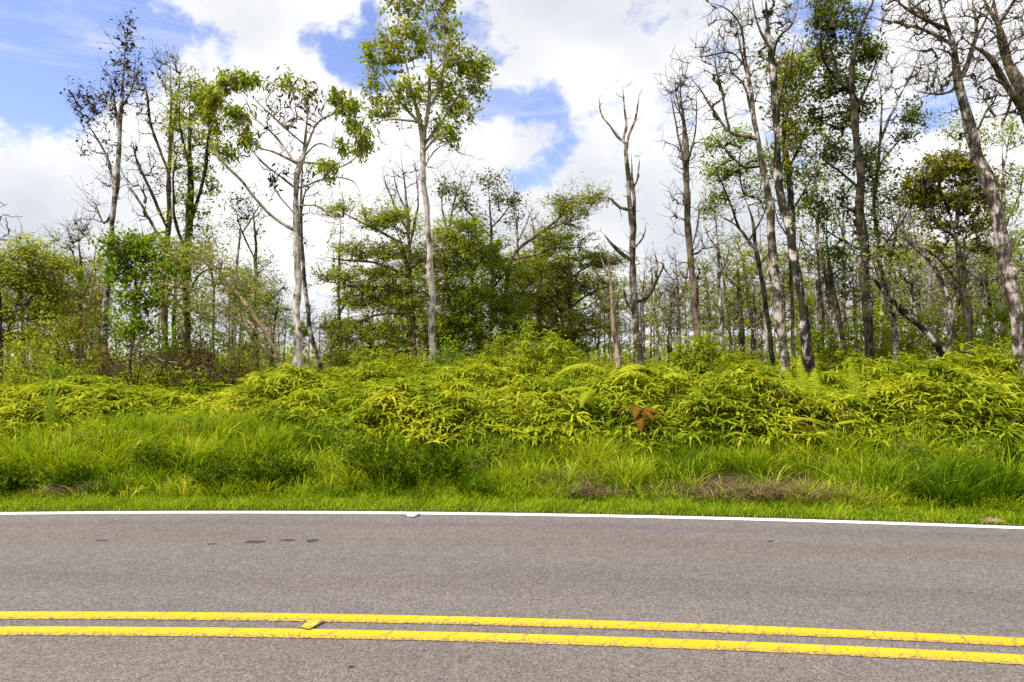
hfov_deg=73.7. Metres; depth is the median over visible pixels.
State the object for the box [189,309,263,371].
shrub
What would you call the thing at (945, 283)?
slim tree
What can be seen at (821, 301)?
slim tree
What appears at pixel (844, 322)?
slim tree
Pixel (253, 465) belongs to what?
weed plant
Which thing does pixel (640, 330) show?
tree
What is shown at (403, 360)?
shrub
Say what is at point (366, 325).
tree
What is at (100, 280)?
tree
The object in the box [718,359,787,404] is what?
fern mound
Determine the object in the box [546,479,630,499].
dry grass heap
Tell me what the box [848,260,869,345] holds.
tree
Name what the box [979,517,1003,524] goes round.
stone
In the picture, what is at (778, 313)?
ohia tree
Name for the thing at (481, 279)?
tree
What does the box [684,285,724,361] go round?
tree
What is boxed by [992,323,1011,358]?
shrub
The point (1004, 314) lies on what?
shrub
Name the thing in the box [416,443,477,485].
weed plant
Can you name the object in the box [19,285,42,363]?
tree
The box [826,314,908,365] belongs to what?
shrub
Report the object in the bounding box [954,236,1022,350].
slim tree
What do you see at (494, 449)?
weed plant
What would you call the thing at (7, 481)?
weed plant
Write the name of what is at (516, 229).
bare tree
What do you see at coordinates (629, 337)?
tree
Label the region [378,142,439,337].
bare tree
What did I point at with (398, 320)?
tree
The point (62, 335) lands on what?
tree
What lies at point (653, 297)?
slim tree
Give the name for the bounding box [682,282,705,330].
tree
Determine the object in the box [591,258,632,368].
dead tree
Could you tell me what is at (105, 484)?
grass tuft
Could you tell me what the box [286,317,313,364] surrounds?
tree
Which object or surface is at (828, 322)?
tree
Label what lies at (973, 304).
tree
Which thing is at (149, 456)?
weed plant
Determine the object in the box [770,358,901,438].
sword fern
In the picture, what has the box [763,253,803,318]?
tree
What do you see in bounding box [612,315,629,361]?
tree
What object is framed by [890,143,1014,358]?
olive tree
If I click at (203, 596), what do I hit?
road
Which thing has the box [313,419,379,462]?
weed plant
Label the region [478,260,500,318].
tree
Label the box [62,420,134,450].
weed plant
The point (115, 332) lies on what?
tree
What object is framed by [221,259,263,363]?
tree
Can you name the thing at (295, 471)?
weed plant
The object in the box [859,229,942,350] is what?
tree
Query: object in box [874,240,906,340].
tree
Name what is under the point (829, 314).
slim tree
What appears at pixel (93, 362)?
shrub
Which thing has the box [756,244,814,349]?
tree
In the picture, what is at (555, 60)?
sky
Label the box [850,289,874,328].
tree
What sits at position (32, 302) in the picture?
tree
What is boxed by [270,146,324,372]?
ohia tree
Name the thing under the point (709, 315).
tree
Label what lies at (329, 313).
tree
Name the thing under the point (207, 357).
shrub
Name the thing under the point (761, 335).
tree
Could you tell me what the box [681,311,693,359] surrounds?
tree
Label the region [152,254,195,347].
slim tree
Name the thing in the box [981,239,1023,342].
tree
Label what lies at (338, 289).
slim tree
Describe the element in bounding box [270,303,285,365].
tree
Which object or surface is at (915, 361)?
fern mound
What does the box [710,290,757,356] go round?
tree
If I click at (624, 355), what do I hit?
distant woodland
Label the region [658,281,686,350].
tree
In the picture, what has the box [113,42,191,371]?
ohia tree
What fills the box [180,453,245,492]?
weed plant
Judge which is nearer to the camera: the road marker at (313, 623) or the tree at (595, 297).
the road marker at (313, 623)
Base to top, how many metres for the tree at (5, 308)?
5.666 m
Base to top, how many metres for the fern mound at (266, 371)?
1.280 m
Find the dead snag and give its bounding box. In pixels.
[598,82,663,369]
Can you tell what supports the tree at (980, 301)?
on the ground at (742, 478)
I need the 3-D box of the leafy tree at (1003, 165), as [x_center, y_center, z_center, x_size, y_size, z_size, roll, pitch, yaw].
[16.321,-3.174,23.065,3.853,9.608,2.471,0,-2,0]
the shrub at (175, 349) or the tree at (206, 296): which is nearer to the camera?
the shrub at (175, 349)
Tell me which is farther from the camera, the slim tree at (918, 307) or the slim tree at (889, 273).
the slim tree at (918, 307)
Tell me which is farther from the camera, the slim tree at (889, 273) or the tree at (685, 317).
the tree at (685, 317)
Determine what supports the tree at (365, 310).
on the ground at (742, 478)
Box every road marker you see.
[299,617,324,629]
[405,512,420,517]
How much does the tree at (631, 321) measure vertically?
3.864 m
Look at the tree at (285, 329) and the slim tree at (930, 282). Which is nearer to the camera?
the slim tree at (930, 282)
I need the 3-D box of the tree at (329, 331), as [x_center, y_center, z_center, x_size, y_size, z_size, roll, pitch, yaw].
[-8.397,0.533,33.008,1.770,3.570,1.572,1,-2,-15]
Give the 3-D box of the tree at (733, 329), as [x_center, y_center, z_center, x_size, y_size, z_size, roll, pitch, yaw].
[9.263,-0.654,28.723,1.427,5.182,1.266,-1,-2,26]
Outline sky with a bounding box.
[0,0,1023,365]
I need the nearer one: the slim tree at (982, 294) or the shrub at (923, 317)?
the shrub at (923, 317)
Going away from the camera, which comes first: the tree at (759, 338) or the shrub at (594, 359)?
the shrub at (594, 359)
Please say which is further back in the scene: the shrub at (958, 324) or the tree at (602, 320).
the tree at (602, 320)
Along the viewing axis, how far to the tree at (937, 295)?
25.81 m
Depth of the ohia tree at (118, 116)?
20.09 m
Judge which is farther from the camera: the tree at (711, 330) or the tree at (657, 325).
the tree at (711, 330)
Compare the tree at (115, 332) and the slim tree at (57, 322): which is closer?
the slim tree at (57, 322)
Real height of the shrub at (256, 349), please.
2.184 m
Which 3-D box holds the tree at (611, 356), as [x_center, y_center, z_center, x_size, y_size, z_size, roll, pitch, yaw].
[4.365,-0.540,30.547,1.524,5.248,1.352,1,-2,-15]
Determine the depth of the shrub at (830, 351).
19.54 m
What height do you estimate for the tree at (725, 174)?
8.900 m
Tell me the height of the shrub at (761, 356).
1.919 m
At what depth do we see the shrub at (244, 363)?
17.09 m
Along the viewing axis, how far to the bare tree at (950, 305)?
17.93 m
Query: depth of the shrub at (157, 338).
19.85 m
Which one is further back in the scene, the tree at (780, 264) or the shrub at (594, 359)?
the tree at (780, 264)
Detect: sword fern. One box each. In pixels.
[43,386,72,428]
[160,415,214,436]
[552,363,646,424]
[555,386,599,432]
[610,371,691,416]
[617,406,662,432]
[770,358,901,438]
[773,416,862,432]
[776,356,845,431]
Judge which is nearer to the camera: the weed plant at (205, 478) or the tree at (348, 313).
the weed plant at (205, 478)
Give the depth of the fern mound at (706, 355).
16.47 m
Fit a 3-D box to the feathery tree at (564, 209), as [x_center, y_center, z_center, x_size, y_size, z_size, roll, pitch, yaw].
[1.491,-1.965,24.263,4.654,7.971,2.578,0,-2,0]
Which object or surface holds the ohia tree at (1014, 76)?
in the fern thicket
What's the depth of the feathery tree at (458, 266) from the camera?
22.81 m
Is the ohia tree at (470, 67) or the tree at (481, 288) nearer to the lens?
the ohia tree at (470, 67)
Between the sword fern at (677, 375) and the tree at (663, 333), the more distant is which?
the tree at (663, 333)
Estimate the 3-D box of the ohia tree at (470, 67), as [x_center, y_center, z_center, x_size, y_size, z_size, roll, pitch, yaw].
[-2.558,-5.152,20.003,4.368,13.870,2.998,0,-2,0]
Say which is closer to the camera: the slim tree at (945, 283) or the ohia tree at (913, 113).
the ohia tree at (913, 113)
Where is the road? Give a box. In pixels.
[0,510,1023,681]
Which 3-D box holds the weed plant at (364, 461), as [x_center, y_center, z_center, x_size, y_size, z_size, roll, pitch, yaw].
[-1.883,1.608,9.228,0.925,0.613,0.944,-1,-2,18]
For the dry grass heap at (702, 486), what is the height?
0.274 m
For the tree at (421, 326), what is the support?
on the ground at (742, 478)
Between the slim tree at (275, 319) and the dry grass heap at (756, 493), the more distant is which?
the slim tree at (275, 319)
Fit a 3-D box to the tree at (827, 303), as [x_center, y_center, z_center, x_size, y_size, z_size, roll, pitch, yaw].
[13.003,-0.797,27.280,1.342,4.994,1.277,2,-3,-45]
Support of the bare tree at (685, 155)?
on the ground at (742, 478)
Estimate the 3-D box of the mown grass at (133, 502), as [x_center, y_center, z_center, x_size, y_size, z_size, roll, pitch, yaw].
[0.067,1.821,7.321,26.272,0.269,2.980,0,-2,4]
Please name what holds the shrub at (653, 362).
on the ground at (742, 478)
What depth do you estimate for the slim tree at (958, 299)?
24.95 m
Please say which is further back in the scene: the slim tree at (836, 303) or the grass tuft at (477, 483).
the slim tree at (836, 303)
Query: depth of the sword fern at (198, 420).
10.63 m
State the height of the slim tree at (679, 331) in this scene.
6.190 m
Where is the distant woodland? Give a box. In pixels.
[3,331,1010,369]
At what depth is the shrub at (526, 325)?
20.49 m
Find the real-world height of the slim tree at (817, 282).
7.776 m
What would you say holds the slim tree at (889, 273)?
on the ground at (742, 478)
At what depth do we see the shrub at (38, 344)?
19.00 m
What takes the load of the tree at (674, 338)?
on the ground at (742, 478)
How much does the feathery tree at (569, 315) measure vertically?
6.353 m
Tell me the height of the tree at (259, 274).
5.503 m
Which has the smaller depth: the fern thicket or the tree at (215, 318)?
the fern thicket
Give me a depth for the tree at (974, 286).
25.41 m
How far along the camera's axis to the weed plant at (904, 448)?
9.40 m
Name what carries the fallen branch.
on the shrub at (207, 357)
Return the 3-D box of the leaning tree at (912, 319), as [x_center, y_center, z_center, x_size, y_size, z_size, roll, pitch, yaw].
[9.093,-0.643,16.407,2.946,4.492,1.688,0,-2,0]
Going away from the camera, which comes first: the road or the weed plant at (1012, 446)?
the road
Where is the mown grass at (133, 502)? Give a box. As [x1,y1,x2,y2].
[0,480,1023,526]
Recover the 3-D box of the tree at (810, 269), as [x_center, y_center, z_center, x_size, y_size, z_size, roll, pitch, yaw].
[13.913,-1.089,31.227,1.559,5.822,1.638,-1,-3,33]
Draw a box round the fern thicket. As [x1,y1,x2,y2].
[0,348,1023,463]
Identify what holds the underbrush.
on the ground at (742, 478)
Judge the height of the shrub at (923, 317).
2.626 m
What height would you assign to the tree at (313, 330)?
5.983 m
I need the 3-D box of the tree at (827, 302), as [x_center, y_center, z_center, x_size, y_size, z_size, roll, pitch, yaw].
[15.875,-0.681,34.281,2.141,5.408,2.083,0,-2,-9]
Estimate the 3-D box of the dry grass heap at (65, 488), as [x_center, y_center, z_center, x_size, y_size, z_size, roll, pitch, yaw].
[-5.579,1.871,8.700,1.597,0.202,1.200,0,-2,0]
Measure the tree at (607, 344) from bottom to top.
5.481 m
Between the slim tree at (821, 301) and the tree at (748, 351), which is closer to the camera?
the slim tree at (821, 301)
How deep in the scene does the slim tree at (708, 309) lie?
30.17 m
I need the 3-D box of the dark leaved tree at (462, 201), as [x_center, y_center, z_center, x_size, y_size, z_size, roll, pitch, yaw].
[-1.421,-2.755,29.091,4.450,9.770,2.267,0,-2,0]
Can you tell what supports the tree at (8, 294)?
on the ground at (742, 478)
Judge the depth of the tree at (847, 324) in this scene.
32.27 m
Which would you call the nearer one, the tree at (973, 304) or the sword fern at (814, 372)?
the sword fern at (814, 372)
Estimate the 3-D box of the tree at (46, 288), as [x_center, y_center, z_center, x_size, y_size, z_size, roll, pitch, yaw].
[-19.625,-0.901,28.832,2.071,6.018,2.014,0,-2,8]
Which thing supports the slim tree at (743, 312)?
on the ground at (742, 478)
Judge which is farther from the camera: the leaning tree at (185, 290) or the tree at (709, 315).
the tree at (709, 315)
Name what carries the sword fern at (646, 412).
on the ground at (742, 478)
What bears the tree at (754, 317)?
on the ground at (742, 478)
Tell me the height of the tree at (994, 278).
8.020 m
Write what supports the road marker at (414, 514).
on the road
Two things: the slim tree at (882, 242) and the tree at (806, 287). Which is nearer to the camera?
the slim tree at (882, 242)
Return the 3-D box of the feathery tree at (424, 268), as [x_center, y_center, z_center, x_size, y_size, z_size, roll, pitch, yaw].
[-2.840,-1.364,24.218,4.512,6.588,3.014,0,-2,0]
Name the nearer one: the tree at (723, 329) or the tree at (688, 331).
the tree at (723, 329)
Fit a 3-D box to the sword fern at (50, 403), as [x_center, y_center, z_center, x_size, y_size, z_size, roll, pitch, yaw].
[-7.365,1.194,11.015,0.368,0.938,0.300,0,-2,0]
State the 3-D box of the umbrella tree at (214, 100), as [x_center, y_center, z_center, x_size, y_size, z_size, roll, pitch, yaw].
[-6.110,-2.891,18.314,5.128,9.490,2.315,0,-2,-7]
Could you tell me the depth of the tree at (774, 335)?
58.85 m
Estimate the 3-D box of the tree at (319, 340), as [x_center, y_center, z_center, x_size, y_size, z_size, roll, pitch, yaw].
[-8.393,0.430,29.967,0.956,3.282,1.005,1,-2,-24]
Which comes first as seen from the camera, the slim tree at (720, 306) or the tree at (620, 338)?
the slim tree at (720, 306)
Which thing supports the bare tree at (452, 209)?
on the ground at (742, 478)
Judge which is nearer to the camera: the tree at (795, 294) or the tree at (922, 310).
the tree at (795, 294)
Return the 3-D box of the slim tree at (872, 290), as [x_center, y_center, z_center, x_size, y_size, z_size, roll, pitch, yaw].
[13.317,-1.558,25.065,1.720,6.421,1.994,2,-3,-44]
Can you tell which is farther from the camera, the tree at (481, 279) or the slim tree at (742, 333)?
the tree at (481, 279)
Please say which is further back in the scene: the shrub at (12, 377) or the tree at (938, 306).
the tree at (938, 306)
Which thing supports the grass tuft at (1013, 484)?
on the ground at (742, 478)
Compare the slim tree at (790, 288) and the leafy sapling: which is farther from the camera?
the slim tree at (790, 288)
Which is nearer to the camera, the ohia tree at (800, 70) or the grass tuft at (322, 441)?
the grass tuft at (322, 441)
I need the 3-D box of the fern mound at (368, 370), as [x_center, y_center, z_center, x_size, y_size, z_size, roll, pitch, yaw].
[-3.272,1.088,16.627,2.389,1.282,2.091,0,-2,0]
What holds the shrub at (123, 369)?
on the ground at (742, 478)
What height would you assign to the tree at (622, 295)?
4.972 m
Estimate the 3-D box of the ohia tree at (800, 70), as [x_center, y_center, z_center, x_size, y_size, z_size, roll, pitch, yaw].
[7.565,-3.210,18.095,2.238,10.023,1.851,-2,-3,36]
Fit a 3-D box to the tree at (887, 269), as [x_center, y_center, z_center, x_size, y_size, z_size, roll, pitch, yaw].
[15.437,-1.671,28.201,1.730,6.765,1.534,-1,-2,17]
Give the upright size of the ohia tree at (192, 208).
10.089 m
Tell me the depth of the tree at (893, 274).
27.90 m
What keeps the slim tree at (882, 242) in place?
on the ground at (742, 478)
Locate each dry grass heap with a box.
[5,477,117,497]
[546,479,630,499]
[598,472,781,501]
[647,469,940,505]
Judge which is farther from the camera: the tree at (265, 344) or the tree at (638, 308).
the tree at (638, 308)
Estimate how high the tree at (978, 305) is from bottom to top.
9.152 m
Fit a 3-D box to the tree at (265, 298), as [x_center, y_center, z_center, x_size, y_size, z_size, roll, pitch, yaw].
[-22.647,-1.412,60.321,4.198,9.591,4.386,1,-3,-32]
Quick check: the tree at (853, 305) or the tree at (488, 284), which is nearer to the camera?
the tree at (853, 305)
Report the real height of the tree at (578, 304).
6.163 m
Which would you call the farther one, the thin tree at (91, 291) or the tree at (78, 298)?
the tree at (78, 298)
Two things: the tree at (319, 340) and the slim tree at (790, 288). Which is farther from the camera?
the tree at (319, 340)
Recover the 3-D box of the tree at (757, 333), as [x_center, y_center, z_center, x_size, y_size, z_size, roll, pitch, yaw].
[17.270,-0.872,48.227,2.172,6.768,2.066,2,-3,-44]
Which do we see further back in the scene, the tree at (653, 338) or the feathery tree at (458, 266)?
the tree at (653, 338)
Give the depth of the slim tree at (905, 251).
23.01 m
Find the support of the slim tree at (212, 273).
on the ground at (742, 478)
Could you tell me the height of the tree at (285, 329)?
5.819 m
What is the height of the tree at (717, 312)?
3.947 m
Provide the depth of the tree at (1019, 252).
32.45 m
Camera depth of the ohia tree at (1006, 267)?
13.74 m
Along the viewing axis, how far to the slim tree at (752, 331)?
27.15 m
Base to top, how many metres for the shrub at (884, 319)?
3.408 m
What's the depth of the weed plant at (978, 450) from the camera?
9.14 m
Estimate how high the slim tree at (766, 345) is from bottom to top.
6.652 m
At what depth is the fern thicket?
11.23 m
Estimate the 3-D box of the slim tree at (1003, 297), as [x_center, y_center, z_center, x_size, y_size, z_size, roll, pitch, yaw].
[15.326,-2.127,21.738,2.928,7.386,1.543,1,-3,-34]
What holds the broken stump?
on the ground at (742, 478)
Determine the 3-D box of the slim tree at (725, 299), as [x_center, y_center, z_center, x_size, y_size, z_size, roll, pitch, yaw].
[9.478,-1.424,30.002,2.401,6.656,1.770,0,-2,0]
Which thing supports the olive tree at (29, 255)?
on the ground at (742, 478)
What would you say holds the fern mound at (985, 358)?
on the ground at (742, 478)
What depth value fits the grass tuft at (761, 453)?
9.45 m
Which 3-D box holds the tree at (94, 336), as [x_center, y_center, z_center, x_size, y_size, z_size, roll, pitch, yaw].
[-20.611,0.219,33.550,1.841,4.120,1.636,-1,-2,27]
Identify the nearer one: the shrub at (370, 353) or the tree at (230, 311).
the shrub at (370, 353)
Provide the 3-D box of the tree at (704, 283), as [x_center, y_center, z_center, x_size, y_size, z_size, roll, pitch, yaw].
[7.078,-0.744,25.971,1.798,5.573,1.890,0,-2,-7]
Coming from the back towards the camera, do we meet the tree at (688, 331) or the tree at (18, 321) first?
the tree at (18, 321)
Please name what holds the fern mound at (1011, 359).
on the ground at (742, 478)
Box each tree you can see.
[0,202,22,377]
[0,231,94,371]
[0,275,19,330]
[0,287,18,352]
[1,220,41,374]
[4,276,50,348]
[11,262,30,366]
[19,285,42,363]
[23,251,69,360]
[30,256,87,365]
[32,204,122,373]
[45,287,83,370]
[59,8,156,374]
[63,254,91,364]
[65,252,121,368]
[73,309,111,367]
[84,253,118,365]
[84,278,116,350]
[108,311,127,369]
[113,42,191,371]
[127,281,154,361]
[143,228,283,368]
[145,65,234,368]
[148,285,178,369]
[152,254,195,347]
[180,206,237,355]
[185,64,380,368]
[191,278,219,369]
[204,291,221,350]
[215,184,286,367]
[215,263,237,369]
[215,263,259,358]
[216,192,251,368]
[219,314,237,348]
[220,273,248,353]
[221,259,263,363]
[233,276,280,368]
[235,263,268,367]
[257,274,289,369]
[258,314,274,367]
[259,273,293,370]
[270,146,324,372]
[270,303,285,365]
[271,303,294,364]
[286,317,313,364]
[301,301,318,369]
[304,184,457,365]
[312,315,328,354]
[315,201,355,348]
[318,307,337,359]
[321,285,363,357]
[324,315,352,367]
[345,264,400,356]
[356,0,498,365]
[359,311,372,346]
[366,241,426,355]
[373,215,488,363]
[377,283,416,352]
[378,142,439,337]
[399,263,425,317]
[414,204,540,365]
[414,302,448,362]
[430,164,530,343]
[433,157,484,362]
[452,234,507,354]
[463,271,497,329]
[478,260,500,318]
[495,175,618,356]
[497,246,547,359]
[498,225,590,362]
[507,175,534,352]
[514,223,638,362]
[520,197,548,349]
[543,257,593,356]
[554,250,600,351]
[577,251,627,364]
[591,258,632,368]
[592,288,636,363]
[593,288,618,362]
[597,273,625,361]
[598,268,637,362]
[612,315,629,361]
[619,284,646,363]
[622,310,632,360]
[625,282,653,349]
[626,282,646,328]
[631,277,667,360]
[635,245,654,360]
[638,249,666,361]
[639,295,674,362]
[644,273,690,363]
[646,304,661,362]
[652,239,689,355]
[654,50,727,367]
[656,308,671,361]
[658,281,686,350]
[659,273,685,361]
[660,262,689,362]
[660,288,692,354]
[669,0,790,381]
[675,282,700,360]
[677,252,716,364]
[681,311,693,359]
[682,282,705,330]
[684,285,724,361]
[691,201,740,362]
[693,109,786,367]
[693,235,715,340]
[698,273,727,363]
[701,317,719,363]
[703,236,741,352]
[703,286,737,343]
[704,289,774,351]
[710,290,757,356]
[712,250,756,355]
[712,312,732,345]
[714,220,761,359]
[718,235,763,352]
[722,266,745,351]
[725,282,758,355]
[727,211,789,364]
[732,240,790,352]
[736,265,771,358]
[740,0,814,375]
[745,286,767,355]
[748,281,772,354]
[749,34,842,370]
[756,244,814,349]
[760,183,812,357]
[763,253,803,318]
[763,253,805,323]
[770,287,775,356]
[774,272,831,361]
[784,247,812,355]
[785,302,862,332]
[786,261,826,353]
[793,0,902,364]
[795,199,859,358]
[796,220,838,366]
[797,155,840,359]
[799,234,870,360]
[803,262,826,318]
[806,275,851,362]
[815,291,839,363]
[820,261,850,333]
[822,171,860,349]
[831,307,851,347]
[832,304,863,349]
[833,218,961,364]
[836,260,877,357]
[840,245,873,352]
[846,222,900,342]
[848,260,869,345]
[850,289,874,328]
[851,24,946,364]
[852,0,1023,376]
[854,142,899,353]
[857,266,905,321]
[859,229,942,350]
[867,185,990,361]
[871,226,903,342]
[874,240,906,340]
[882,169,916,362]
[888,202,940,352]
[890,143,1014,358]
[891,258,933,320]
[893,232,947,357]
[903,241,978,353]
[906,231,949,352]
[909,279,945,351]
[915,249,947,319]
[921,238,981,352]
[923,279,951,336]
[924,278,951,332]
[928,239,998,350]
[933,112,1023,357]
[934,250,978,348]
[938,215,992,335]
[943,241,1005,343]
[947,0,1023,192]
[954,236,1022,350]
[956,262,1008,352]
[966,263,979,337]
[967,272,992,318]
[968,167,1023,353]
[968,254,1020,323]
[971,213,1023,351]
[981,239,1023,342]
[989,261,1023,322]
[1013,216,1023,290]
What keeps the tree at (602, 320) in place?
on the ground at (742, 478)
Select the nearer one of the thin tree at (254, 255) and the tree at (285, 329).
the thin tree at (254, 255)
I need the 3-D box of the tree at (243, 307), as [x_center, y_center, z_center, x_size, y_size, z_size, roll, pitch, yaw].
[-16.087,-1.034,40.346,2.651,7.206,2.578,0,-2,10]
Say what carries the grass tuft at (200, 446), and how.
on the ground at (742, 478)
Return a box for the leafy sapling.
[79,220,218,374]
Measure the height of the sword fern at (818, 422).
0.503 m
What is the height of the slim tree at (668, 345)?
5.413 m
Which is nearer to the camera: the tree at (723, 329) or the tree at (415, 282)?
the tree at (723, 329)
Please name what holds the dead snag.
on the ground at (742, 478)
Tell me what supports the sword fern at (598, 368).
on the ground at (742, 478)
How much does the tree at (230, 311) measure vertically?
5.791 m
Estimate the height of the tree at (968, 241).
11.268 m
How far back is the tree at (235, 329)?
29.92 m
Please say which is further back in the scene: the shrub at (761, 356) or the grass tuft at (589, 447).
the shrub at (761, 356)
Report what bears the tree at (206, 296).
on the ground at (742, 478)
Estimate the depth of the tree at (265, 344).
37.57 m
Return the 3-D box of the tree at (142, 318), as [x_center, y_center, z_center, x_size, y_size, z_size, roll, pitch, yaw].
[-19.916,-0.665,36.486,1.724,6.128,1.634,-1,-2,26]
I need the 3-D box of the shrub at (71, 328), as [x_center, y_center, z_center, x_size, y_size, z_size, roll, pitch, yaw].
[-12.206,0.101,19.638,1.855,3.302,1.992,1,-2,-24]
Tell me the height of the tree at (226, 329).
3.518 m
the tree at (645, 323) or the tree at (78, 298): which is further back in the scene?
the tree at (645, 323)
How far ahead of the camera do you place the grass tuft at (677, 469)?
8.99 m
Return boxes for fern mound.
[241,363,306,400]
[342,359,410,382]
[439,349,514,393]
[500,328,578,386]
[657,323,730,385]
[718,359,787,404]
[828,350,882,382]
[859,350,961,406]
[921,338,1016,404]
[982,347,1023,415]
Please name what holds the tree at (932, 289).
on the ground at (742, 478)
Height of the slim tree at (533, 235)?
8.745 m
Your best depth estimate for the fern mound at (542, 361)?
17.00 m
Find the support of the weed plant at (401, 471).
on the ground at (742, 478)
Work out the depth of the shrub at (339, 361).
20.23 m
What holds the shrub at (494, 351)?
on the ground at (742, 478)
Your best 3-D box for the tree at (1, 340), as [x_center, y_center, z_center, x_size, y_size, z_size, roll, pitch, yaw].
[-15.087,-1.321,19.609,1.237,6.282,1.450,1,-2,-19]
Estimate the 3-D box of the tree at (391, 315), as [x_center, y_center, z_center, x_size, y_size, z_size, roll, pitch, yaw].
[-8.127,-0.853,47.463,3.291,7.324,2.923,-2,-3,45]
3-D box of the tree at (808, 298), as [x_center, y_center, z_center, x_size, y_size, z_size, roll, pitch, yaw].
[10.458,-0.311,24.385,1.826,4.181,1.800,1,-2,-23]
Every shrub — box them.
[0,308,82,378]
[0,332,65,386]
[20,351,105,386]
[53,288,123,377]
[63,338,134,376]
[92,325,176,387]
[127,317,196,374]
[152,322,252,393]
[162,320,229,376]
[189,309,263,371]
[202,339,276,395]
[220,326,289,376]
[304,341,363,372]
[339,340,390,372]
[378,345,423,374]
[423,334,470,371]
[459,341,514,365]
[477,315,542,363]
[537,330,598,372]
[570,346,623,367]
[644,356,666,367]
[703,337,779,367]
[791,301,860,370]
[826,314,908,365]
[847,294,926,358]
[874,307,965,359]
[909,300,1002,358]
[954,292,1023,359]
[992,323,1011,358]
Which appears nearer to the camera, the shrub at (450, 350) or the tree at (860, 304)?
the shrub at (450, 350)
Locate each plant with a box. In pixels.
[0,459,54,496]
[41,458,100,490]
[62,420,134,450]
[129,437,189,473]
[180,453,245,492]
[210,447,299,494]
[261,446,320,485]
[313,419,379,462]
[338,437,406,483]
[358,429,450,488]
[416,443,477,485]
[452,455,509,470]
[477,433,525,465]
[880,435,933,460]
[940,433,1009,462]
[986,433,1023,473]
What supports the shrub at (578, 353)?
on the ground at (742, 478)
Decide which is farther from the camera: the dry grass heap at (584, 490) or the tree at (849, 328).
the tree at (849, 328)
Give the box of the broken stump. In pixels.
[17,329,60,376]
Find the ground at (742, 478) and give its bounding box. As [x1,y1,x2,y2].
[0,371,1023,525]
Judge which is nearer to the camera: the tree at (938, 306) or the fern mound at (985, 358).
the fern mound at (985, 358)
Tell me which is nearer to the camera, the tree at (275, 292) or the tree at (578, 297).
the tree at (275, 292)
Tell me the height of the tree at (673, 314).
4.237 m
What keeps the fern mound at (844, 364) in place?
on the ground at (742, 478)
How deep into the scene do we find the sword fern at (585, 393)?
10.81 m
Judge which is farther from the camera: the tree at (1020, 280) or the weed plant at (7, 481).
the tree at (1020, 280)
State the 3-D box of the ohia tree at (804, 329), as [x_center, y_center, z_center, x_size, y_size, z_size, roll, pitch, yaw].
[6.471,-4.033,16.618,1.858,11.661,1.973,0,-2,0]
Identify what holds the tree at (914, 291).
on the ground at (742, 478)
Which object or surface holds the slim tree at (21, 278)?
on the ground at (742, 478)
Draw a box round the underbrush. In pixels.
[0,335,1012,392]
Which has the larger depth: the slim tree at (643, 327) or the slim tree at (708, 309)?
the slim tree at (708, 309)
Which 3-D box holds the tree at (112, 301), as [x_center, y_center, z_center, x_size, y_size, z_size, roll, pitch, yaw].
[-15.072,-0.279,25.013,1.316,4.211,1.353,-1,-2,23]
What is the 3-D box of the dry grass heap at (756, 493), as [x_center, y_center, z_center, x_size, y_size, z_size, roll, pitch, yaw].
[3.371,1.819,8.307,3.783,0.322,1.858,0,-2,0]
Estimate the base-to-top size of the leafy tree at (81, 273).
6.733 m
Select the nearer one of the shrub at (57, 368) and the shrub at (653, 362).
the shrub at (57, 368)
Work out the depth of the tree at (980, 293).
32.23 m
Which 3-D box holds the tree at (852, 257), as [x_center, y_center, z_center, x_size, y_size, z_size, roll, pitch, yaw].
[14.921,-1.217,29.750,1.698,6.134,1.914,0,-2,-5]
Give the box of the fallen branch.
[132,343,187,365]
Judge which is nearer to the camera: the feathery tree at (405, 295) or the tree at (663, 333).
the feathery tree at (405, 295)
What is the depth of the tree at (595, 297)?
32.04 m
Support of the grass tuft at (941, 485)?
on the ground at (742, 478)
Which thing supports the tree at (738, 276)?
on the ground at (742, 478)
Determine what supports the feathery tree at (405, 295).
on the ground at (742, 478)
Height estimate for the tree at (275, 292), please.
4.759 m
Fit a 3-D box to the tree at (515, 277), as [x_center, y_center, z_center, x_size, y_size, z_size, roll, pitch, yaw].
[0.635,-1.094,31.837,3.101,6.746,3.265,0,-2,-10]
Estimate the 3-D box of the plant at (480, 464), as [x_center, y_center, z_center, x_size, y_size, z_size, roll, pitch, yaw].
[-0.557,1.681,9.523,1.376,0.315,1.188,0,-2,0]
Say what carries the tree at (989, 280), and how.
on the ground at (742, 478)
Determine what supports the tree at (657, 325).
on the ground at (742, 478)
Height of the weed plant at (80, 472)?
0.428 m
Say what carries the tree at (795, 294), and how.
on the ground at (742, 478)
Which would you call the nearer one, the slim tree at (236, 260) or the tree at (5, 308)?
the slim tree at (236, 260)
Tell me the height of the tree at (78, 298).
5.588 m
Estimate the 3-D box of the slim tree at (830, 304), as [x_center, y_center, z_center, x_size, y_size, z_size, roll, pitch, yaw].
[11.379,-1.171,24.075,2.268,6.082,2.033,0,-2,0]
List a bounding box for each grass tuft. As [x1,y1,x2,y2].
[66,469,141,495]
[131,429,230,469]
[265,416,373,457]
[433,466,518,497]
[514,463,614,493]
[549,425,634,467]
[642,454,703,483]
[700,430,798,473]
[879,457,1023,509]
[926,450,1023,503]

